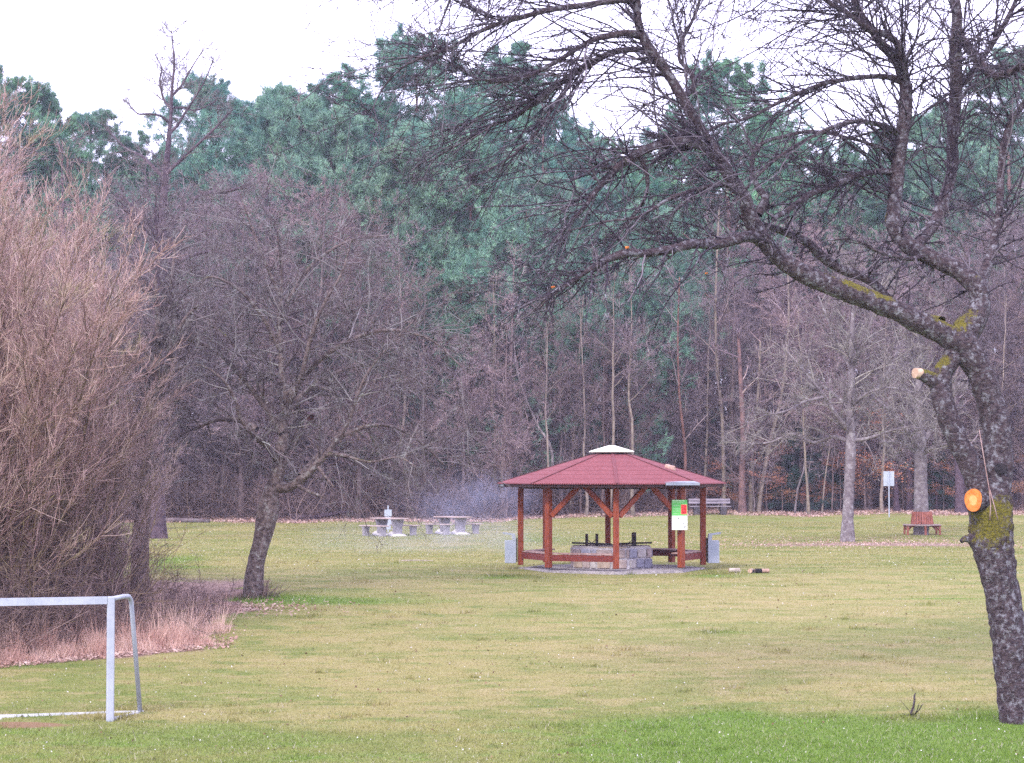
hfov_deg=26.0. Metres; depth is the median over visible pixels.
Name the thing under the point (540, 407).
young tree
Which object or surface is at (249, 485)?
bare tree
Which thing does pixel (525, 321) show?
slender tree
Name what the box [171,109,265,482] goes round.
pine tree
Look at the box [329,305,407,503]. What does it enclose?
bare tree
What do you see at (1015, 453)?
young tree
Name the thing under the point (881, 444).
young tree
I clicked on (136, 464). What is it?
young tree
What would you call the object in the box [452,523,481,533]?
picnic bench
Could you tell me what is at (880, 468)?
young beech
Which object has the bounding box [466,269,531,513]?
slender tree
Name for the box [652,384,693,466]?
young tree
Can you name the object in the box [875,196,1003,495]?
bare tree
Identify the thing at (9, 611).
brambles
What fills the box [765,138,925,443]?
pine tree
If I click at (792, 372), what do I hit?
bare tree
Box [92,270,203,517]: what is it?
bare tree
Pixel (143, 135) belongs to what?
pine tree
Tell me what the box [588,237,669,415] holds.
bare tree
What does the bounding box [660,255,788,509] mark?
bare tree
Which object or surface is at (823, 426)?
bare tree
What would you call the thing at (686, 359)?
slender tree
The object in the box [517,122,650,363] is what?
pine tree
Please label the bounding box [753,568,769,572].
log
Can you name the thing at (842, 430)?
young tree
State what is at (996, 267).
bare tree
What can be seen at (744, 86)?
pine tree
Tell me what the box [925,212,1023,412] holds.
bare tree
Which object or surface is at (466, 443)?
young tree
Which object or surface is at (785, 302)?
bare tree
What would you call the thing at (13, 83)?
pine tree
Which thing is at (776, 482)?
young beech
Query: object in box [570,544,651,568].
stone barbecue
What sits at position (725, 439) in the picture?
young tree
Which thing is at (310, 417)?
nest box
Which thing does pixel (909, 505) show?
slender tree
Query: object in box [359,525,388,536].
picnic bench
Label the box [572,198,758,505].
pine tree
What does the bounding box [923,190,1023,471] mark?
bare tree
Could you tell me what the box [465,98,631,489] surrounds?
pine tree
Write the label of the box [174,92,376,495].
pine tree
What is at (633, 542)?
grill rack
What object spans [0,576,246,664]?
dry grass
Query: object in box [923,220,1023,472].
bare tree
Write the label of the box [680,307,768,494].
bare tree
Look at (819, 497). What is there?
young beech
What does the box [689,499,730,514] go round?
park bench
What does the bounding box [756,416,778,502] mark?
young tree
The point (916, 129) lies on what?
pine tree
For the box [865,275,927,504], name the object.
slender tree
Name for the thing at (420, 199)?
pine tree
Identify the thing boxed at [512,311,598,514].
bare tree
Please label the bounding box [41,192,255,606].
bare tree
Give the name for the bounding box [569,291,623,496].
bare tree
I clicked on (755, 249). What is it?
bare tree
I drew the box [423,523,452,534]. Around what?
picnic bench
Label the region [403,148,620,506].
pine tree
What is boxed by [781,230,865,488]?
bare tree
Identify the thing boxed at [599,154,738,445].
pine tree
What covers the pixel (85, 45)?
sky
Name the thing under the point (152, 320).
bare tree
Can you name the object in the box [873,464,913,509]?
young beech
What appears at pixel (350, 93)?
pine tree
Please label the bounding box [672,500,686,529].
notice board
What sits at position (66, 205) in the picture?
bare tree
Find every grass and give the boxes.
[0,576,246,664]
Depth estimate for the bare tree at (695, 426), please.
128.38 m
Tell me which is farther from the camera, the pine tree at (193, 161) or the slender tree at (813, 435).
the pine tree at (193, 161)
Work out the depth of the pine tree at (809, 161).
163.55 m
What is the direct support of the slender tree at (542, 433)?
on the ground at (572, 611)
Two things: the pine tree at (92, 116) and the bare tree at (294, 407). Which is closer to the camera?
the bare tree at (294, 407)
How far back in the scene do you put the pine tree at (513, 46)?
143.30 m
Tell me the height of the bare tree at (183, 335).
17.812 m
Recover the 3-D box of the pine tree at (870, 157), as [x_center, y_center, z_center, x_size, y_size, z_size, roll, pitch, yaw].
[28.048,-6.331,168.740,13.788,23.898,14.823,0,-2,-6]
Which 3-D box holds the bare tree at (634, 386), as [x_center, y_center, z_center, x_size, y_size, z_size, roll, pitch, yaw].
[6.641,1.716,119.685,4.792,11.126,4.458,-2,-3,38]
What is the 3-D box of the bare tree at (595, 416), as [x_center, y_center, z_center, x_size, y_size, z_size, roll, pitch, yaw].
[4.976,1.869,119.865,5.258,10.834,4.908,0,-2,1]
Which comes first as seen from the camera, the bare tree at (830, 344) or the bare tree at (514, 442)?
the bare tree at (514, 442)
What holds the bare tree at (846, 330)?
on the ground at (572, 611)
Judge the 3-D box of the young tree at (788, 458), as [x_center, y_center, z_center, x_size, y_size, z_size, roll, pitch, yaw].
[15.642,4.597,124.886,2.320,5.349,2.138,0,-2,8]
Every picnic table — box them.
[370,517,408,535]
[433,516,471,534]
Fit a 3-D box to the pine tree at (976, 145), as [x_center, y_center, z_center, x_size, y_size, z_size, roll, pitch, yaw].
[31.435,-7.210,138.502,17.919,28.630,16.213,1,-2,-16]
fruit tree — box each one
[85,130,519,597]
[259,0,1023,724]
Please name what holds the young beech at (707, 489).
on the ground at (572, 611)
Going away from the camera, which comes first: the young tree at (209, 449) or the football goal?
the football goal
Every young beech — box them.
[686,454,736,510]
[726,435,811,510]
[726,473,747,509]
[763,467,805,511]
[797,475,834,510]
[804,450,872,510]
[810,394,913,510]
[857,438,932,488]
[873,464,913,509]
[927,456,960,509]
[1011,451,1023,493]
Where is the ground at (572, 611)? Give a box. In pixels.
[0,421,1023,762]
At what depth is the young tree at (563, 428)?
121.32 m
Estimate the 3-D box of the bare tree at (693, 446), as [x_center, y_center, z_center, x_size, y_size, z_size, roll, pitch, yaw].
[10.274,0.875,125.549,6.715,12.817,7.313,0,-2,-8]
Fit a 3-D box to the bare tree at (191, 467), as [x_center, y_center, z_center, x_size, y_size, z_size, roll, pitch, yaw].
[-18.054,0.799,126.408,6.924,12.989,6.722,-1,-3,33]
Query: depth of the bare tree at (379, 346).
115.67 m
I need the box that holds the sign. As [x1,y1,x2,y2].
[883,471,893,516]
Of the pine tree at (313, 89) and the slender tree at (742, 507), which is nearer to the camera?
the slender tree at (742, 507)
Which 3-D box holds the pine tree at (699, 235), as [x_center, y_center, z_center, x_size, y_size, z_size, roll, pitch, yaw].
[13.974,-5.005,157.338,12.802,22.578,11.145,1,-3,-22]
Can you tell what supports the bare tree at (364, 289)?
on the ground at (572, 611)
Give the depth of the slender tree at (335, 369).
121.02 m
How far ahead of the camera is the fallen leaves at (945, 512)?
113.49 m
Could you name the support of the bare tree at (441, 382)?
on the ground at (572, 611)
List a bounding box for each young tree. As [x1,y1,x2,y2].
[119,397,179,503]
[166,375,220,517]
[167,404,223,516]
[186,399,225,504]
[196,395,265,514]
[220,414,259,506]
[231,374,297,494]
[284,388,309,514]
[289,380,334,511]
[292,385,346,513]
[303,399,360,510]
[329,385,387,515]
[349,369,409,512]
[362,393,409,515]
[388,350,452,514]
[404,414,449,517]
[425,400,485,515]
[446,390,498,501]
[449,360,533,511]
[468,384,535,518]
[503,357,557,505]
[513,357,578,506]
[546,395,586,489]
[548,340,607,513]
[595,390,625,443]
[596,369,645,447]
[610,338,676,462]
[621,366,693,510]
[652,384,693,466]
[662,391,719,509]
[692,363,738,505]
[705,396,748,491]
[715,356,801,512]
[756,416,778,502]
[771,421,796,497]
[777,375,831,499]
[805,354,868,512]
[827,366,863,484]
[846,383,905,509]
[863,361,903,506]
[895,364,953,502]
[927,388,978,503]
[951,417,982,490]
[977,347,1023,460]
[1006,400,1023,490]
[1012,418,1023,487]
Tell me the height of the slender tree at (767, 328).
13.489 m
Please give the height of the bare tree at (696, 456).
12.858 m
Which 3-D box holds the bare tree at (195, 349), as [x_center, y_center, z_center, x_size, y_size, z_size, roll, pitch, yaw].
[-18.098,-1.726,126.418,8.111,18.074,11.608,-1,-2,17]
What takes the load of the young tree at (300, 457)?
on the ground at (572, 611)
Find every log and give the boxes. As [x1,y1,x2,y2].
[166,518,209,522]
[291,510,349,519]
[728,568,739,572]
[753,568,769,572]
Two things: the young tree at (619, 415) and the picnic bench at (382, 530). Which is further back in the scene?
the young tree at (619, 415)
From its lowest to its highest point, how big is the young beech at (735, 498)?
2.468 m
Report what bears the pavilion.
on the ground at (572, 611)
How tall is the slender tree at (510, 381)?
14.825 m
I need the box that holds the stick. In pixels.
[401,560,432,560]
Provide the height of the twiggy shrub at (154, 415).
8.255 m
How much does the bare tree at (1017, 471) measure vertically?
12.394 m
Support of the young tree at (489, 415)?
on the ground at (572, 611)
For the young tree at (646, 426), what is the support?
on the ground at (572, 611)
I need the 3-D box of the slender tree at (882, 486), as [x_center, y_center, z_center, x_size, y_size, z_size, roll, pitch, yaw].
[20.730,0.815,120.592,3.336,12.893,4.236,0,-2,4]
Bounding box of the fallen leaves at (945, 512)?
[0,476,1023,667]
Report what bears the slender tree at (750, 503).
on the ground at (572, 611)
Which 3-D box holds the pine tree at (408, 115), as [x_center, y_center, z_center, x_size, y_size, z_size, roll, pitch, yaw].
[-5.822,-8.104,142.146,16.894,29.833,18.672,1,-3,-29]
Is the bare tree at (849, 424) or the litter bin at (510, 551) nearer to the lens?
the litter bin at (510, 551)
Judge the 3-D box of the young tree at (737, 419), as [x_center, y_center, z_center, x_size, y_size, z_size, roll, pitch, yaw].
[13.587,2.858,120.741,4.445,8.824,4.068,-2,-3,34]
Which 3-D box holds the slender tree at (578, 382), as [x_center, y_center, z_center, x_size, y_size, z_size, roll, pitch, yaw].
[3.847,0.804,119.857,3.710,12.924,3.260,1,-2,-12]
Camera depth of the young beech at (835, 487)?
121.31 m
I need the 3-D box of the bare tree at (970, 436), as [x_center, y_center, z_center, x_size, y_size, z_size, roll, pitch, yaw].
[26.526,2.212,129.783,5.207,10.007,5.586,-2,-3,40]
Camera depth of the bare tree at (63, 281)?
117.01 m
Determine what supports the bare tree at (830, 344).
on the ground at (572, 611)
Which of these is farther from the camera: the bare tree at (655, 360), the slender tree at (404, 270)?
the bare tree at (655, 360)
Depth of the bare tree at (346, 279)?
115.79 m
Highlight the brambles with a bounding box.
[0,506,264,665]
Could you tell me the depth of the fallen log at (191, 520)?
112.31 m
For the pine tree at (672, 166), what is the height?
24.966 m
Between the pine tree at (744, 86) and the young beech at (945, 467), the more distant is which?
the pine tree at (744, 86)
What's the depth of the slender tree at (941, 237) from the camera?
126.44 m
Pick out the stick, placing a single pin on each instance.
(416, 560)
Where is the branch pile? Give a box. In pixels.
[717,486,737,509]
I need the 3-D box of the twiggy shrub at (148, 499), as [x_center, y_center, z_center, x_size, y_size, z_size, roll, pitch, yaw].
[-9.131,2.460,49.267,4.121,5.674,3.726,0,-2,-4]
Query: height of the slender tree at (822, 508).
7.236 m
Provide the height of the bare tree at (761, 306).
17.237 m
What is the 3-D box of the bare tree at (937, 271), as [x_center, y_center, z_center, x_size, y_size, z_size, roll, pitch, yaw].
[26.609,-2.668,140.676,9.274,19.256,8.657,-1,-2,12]
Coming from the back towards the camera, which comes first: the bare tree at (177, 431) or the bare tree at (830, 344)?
the bare tree at (830, 344)
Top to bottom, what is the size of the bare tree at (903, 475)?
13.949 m
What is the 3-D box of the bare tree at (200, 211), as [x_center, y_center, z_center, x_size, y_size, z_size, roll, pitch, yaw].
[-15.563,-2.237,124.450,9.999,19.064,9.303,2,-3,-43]
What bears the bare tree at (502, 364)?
on the ground at (572, 611)
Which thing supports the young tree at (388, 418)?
on the ground at (572, 611)
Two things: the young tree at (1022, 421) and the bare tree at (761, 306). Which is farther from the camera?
the bare tree at (761, 306)
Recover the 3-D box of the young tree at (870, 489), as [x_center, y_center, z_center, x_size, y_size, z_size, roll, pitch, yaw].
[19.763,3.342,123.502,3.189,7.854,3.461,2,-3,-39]
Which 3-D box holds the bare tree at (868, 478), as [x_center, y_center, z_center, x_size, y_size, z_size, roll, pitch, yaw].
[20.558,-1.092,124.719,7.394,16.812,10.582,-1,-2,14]
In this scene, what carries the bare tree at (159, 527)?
on the ground at (572, 611)
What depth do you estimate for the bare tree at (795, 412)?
144.19 m
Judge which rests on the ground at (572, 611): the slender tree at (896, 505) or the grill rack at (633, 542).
the slender tree at (896, 505)
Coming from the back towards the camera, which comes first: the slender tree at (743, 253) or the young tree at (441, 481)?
the slender tree at (743, 253)
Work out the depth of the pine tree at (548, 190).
123.22 m
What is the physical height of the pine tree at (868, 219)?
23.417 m
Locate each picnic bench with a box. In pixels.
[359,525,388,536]
[390,524,419,535]
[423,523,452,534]
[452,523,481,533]
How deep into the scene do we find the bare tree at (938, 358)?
123.90 m
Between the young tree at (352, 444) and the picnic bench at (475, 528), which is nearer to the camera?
the picnic bench at (475, 528)
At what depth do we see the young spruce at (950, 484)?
122.72 m
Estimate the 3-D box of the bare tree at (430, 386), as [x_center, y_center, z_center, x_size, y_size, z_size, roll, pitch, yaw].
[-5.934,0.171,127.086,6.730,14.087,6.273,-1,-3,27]
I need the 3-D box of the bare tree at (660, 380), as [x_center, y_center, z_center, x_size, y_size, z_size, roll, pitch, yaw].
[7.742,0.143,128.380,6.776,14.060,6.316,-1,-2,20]
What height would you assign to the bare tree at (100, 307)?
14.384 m
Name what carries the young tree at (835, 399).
on the ground at (572, 611)
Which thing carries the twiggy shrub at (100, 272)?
on the ground at (572, 611)
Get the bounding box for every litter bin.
[503,532,516,562]
[706,532,720,562]
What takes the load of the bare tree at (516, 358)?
on the ground at (572, 611)
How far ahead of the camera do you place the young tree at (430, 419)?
115.17 m
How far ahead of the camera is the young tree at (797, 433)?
122.47 m
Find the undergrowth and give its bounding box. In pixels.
[104,439,1023,521]
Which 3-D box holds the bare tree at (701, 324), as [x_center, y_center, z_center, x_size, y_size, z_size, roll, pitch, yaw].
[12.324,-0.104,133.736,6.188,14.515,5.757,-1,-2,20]
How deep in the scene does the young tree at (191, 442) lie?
117.04 m
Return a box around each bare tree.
[0,92,59,276]
[1,214,70,308]
[12,231,122,453]
[33,118,111,319]
[40,200,148,482]
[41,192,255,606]
[46,243,152,512]
[68,253,178,514]
[69,259,143,434]
[71,142,224,538]
[87,15,269,525]
[89,178,193,466]
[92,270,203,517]
[100,257,146,413]
[109,217,273,516]
[119,174,269,517]
[127,279,183,456]
[130,215,224,488]
[132,191,237,505]
[142,296,234,493]
[169,166,335,509]
[178,159,334,485]
[178,166,325,517]
[190,340,248,492]
[201,197,325,482]
[208,163,388,513]
[218,320,276,507]
[219,172,383,512]
[224,309,325,505]
[266,267,361,495]
[298,186,433,518]
[307,202,388,482]
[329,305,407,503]
[331,283,459,514]
[333,218,441,508]
[335,255,491,517]
[387,279,456,502]
[389,294,464,504]
[409,297,498,492]
[415,330,494,515]
[419,341,528,501]
[444,316,520,510]
[450,285,556,518]
[469,323,574,509]
[481,274,580,487]
[489,309,555,412]
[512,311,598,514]
[557,316,649,513]
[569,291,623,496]
[586,314,691,453]
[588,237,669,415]
[588,310,667,499]
[607,282,725,500]
[610,270,705,496]
[623,287,735,497]
[636,282,742,508]
[651,285,727,496]
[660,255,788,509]
[661,350,725,472]
[671,299,737,474]
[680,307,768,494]
[687,263,762,497]
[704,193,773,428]
[704,221,817,472]
[705,270,822,508]
[709,219,803,491]
[709,309,791,483]
[718,231,967,541]
[729,212,867,510]
[736,195,866,497]
[747,282,823,483]
[751,300,826,485]
[752,196,822,426]
[771,215,890,483]
[775,284,894,509]
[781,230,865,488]
[788,338,845,492]
[789,241,893,497]
[794,255,895,468]
[813,214,932,508]
[824,265,950,509]
[825,190,925,487]
[827,224,961,503]
[831,288,1018,534]
[838,165,949,482]
[857,316,913,500]
[867,190,1002,484]
[870,293,940,494]
[872,249,991,509]
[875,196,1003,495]
[911,296,984,494]
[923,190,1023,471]
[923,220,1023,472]
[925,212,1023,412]
[929,207,1023,499]
[932,349,1020,483]
[962,135,1023,410]
[963,297,1023,482]
[980,231,1023,467]
[990,178,1023,323]
[994,307,1023,481]
[1006,257,1023,420]
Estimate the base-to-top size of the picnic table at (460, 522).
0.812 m
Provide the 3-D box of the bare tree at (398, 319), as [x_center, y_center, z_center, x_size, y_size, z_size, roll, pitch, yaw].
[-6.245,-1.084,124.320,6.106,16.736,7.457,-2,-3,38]
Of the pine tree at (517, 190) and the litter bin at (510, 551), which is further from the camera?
the pine tree at (517, 190)
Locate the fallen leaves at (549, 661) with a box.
[17,532,1017,762]
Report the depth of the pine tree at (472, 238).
122.29 m
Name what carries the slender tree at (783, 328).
on the ground at (572, 611)
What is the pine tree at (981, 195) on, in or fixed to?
on the ground at (572, 611)
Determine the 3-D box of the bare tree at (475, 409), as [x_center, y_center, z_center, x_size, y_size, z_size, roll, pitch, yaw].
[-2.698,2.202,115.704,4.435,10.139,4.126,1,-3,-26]
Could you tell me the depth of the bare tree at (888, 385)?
130.18 m
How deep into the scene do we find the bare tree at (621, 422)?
129.94 m
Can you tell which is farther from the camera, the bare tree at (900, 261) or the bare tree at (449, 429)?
the bare tree at (900, 261)
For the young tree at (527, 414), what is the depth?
120.54 m
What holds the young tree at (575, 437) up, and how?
on the ground at (572, 611)
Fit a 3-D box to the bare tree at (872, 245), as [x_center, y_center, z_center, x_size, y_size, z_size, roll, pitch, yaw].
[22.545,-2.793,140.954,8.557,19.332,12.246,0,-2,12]
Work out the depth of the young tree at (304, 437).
118.36 m
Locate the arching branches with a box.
[0,354,227,652]
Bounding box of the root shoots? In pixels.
[250,576,289,598]
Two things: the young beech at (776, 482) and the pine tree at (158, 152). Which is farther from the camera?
the pine tree at (158, 152)
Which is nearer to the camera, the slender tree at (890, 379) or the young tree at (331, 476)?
the young tree at (331, 476)
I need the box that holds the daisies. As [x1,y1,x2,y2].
[0,526,1023,762]
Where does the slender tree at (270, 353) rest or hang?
on the ground at (572, 611)
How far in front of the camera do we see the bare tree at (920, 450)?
97.76 m
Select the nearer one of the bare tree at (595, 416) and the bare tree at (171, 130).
the bare tree at (171, 130)
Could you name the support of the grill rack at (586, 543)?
on the stone barbecue
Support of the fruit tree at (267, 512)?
on the ground at (572, 611)
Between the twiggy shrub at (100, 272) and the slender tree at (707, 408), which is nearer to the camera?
the twiggy shrub at (100, 272)
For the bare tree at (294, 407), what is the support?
on the ground at (572, 611)
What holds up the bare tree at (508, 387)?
on the ground at (572, 611)
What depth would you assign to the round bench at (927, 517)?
97.49 m
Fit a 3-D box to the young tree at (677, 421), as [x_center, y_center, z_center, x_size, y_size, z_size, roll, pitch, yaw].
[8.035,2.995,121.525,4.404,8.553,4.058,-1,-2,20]
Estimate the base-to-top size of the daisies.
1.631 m
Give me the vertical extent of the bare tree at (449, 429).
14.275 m
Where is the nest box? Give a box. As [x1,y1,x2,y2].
[305,412,314,422]
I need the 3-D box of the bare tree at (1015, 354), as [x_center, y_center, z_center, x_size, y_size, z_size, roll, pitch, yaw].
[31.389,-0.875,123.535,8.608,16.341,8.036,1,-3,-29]
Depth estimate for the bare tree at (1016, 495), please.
132.71 m
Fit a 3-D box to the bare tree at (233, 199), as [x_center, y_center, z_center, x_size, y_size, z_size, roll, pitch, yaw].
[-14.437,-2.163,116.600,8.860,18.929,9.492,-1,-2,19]
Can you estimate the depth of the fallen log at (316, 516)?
114.23 m
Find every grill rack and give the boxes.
[572,534,611,545]
[619,532,651,545]
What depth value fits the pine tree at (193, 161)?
136.73 m
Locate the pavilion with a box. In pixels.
[498,445,726,574]
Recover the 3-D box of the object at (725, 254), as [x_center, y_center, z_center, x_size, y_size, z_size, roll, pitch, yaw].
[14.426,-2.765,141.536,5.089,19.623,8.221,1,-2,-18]
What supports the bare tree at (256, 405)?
on the ground at (572, 611)
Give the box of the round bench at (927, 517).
[903,511,941,534]
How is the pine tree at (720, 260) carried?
on the ground at (572, 611)
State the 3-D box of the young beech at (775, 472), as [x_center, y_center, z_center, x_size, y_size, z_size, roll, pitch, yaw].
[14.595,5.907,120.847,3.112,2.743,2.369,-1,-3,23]
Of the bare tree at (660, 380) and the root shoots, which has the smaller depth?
the root shoots
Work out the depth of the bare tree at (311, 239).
119.53 m
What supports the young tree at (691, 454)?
on the ground at (572, 611)
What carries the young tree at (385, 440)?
on the ground at (572, 611)
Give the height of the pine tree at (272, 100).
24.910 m
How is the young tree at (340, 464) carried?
on the ground at (572, 611)
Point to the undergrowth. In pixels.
(534, 499)
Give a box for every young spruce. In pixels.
[764,454,805,510]
[765,417,838,511]
[789,428,860,510]
[909,443,954,510]
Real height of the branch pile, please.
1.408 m
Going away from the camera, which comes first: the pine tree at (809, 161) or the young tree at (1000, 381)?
the young tree at (1000, 381)
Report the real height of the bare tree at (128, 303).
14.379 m
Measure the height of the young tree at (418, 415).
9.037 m
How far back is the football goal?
35.51 m
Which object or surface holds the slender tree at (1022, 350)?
on the ground at (572, 611)
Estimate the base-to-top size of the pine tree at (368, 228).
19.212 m
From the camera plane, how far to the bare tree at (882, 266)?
127.81 m
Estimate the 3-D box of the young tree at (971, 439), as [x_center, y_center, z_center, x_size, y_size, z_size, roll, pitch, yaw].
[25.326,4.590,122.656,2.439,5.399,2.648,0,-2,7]
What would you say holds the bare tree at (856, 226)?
on the ground at (572, 611)
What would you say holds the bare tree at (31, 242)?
on the ground at (572, 611)
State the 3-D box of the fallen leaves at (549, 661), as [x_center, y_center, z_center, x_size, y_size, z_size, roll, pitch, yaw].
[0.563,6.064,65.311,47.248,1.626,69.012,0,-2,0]
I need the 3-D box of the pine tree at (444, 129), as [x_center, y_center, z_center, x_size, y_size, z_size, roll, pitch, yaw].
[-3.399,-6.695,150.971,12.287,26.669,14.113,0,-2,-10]
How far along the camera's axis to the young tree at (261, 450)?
116.95 m
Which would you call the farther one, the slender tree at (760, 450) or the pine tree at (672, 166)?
the pine tree at (672, 166)
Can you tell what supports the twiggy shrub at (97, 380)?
on the ground at (572, 611)
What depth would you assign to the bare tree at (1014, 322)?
123.21 m
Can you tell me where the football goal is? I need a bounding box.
[0,594,143,721]
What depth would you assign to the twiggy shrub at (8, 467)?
43.64 m
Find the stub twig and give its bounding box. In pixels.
[901,693,922,716]
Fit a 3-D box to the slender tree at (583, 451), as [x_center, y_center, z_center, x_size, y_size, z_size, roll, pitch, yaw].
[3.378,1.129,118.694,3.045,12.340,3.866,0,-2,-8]
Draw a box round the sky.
[0,0,1023,415]
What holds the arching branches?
on the ground at (572, 611)
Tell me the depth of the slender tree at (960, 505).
120.69 m
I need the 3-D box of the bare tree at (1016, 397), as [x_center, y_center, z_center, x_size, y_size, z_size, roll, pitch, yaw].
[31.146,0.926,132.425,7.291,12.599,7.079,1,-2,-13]
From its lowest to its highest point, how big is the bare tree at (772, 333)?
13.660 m
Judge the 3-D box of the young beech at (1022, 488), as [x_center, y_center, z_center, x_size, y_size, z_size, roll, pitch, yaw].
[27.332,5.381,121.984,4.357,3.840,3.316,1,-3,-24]
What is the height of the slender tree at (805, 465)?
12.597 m
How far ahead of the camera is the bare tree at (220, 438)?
126.38 m
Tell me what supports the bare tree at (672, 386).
on the ground at (572, 611)
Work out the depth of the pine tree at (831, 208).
142.95 m
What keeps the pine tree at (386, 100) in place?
on the ground at (572, 611)
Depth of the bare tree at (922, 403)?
134.09 m
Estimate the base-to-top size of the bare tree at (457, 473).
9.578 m
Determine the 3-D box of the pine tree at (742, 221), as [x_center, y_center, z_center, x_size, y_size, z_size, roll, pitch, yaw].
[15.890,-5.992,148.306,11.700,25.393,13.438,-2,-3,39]
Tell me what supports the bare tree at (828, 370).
on the ground at (572, 611)
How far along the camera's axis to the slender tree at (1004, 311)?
120.72 m
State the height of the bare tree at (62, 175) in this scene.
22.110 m
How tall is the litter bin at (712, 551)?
0.845 m
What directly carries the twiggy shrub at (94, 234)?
on the ground at (572, 611)
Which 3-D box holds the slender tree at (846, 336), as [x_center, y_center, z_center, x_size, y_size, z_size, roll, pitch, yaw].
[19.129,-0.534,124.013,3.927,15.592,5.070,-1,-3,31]
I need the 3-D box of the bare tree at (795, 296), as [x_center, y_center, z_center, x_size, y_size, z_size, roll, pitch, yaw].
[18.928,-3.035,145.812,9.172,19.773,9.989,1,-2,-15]
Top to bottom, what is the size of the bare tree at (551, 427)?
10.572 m
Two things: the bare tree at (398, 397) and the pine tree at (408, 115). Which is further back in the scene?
the pine tree at (408, 115)
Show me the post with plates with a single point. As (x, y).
(388, 512)
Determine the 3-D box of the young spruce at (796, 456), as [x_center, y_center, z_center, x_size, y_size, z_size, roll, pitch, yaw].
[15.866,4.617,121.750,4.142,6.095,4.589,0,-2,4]
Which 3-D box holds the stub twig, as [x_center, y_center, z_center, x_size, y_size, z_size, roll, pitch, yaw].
[6.501,5.270,36.065,0.417,0.430,0.275,-2,-3,38]
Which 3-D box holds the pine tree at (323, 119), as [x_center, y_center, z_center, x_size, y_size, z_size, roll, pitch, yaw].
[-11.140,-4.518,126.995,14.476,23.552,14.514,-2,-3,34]
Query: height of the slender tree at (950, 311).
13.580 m
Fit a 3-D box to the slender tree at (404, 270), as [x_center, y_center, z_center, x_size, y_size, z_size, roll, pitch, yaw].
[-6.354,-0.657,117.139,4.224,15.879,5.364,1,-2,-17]
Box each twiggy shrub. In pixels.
[0,66,192,606]
[0,120,147,536]
[0,139,159,628]
[0,156,162,523]
[0,244,197,620]
[38,373,187,595]
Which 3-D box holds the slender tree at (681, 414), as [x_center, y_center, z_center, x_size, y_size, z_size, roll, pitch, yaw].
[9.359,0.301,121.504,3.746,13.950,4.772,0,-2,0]
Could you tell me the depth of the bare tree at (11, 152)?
120.62 m
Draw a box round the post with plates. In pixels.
[384,505,391,531]
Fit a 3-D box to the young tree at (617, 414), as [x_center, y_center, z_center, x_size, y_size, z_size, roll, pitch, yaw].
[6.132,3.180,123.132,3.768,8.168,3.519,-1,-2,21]
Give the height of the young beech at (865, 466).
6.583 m
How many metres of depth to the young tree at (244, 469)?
118.39 m
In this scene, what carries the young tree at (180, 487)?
on the ground at (572, 611)
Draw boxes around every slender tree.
[243,256,298,447]
[317,277,365,503]
[358,221,438,515]
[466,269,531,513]
[480,241,555,514]
[490,242,550,388]
[496,323,553,466]
[520,295,577,467]
[546,284,607,513]
[552,289,605,514]
[574,246,659,509]
[601,257,672,515]
[650,260,714,499]
[654,300,706,465]
[673,283,735,476]
[681,195,750,505]
[690,211,762,505]
[709,309,771,512]
[735,272,785,507]
[737,322,783,511]
[745,315,793,488]
[751,281,808,495]
[752,275,819,511]
[773,287,835,514]
[779,329,824,512]
[801,422,821,512]
[811,234,877,508]
[817,382,844,512]
[862,280,922,512]
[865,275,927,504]
[876,398,910,510]
[890,344,932,510]
[901,236,976,504]
[926,272,973,414]
[935,363,982,512]
[963,273,1023,410]
[997,284,1023,400]
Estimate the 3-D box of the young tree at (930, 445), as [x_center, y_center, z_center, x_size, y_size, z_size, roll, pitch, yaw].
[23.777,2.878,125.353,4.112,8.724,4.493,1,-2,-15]
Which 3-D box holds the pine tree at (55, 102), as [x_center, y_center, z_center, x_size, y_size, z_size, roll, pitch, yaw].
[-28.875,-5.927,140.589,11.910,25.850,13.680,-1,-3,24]
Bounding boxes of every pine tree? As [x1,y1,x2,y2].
[0,63,150,303]
[0,86,128,324]
[0,107,187,325]
[76,70,282,490]
[77,129,207,417]
[110,141,233,483]
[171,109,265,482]
[173,80,414,501]
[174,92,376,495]
[199,61,420,484]
[216,80,361,485]
[221,104,449,505]
[291,138,505,506]
[299,176,449,504]
[330,118,550,490]
[339,96,454,414]
[341,128,584,506]
[346,21,557,480]
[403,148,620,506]
[409,39,665,389]
[421,90,495,470]
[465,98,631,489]
[480,172,674,507]
[513,213,699,496]
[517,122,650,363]
[551,128,708,303]
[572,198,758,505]
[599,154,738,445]
[602,47,849,489]
[609,177,725,445]
[615,109,760,469]
[670,174,742,466]
[683,107,825,370]
[690,176,832,340]
[709,131,877,366]
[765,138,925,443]
[795,160,854,301]
[808,124,944,484]
[822,109,1002,312]
[843,157,957,282]
[859,43,1023,493]
[864,149,882,377]
[877,94,1023,489]
[912,136,1023,293]
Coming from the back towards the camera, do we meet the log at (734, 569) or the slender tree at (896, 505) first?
the slender tree at (896, 505)
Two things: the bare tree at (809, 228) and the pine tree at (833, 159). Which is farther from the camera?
the pine tree at (833, 159)

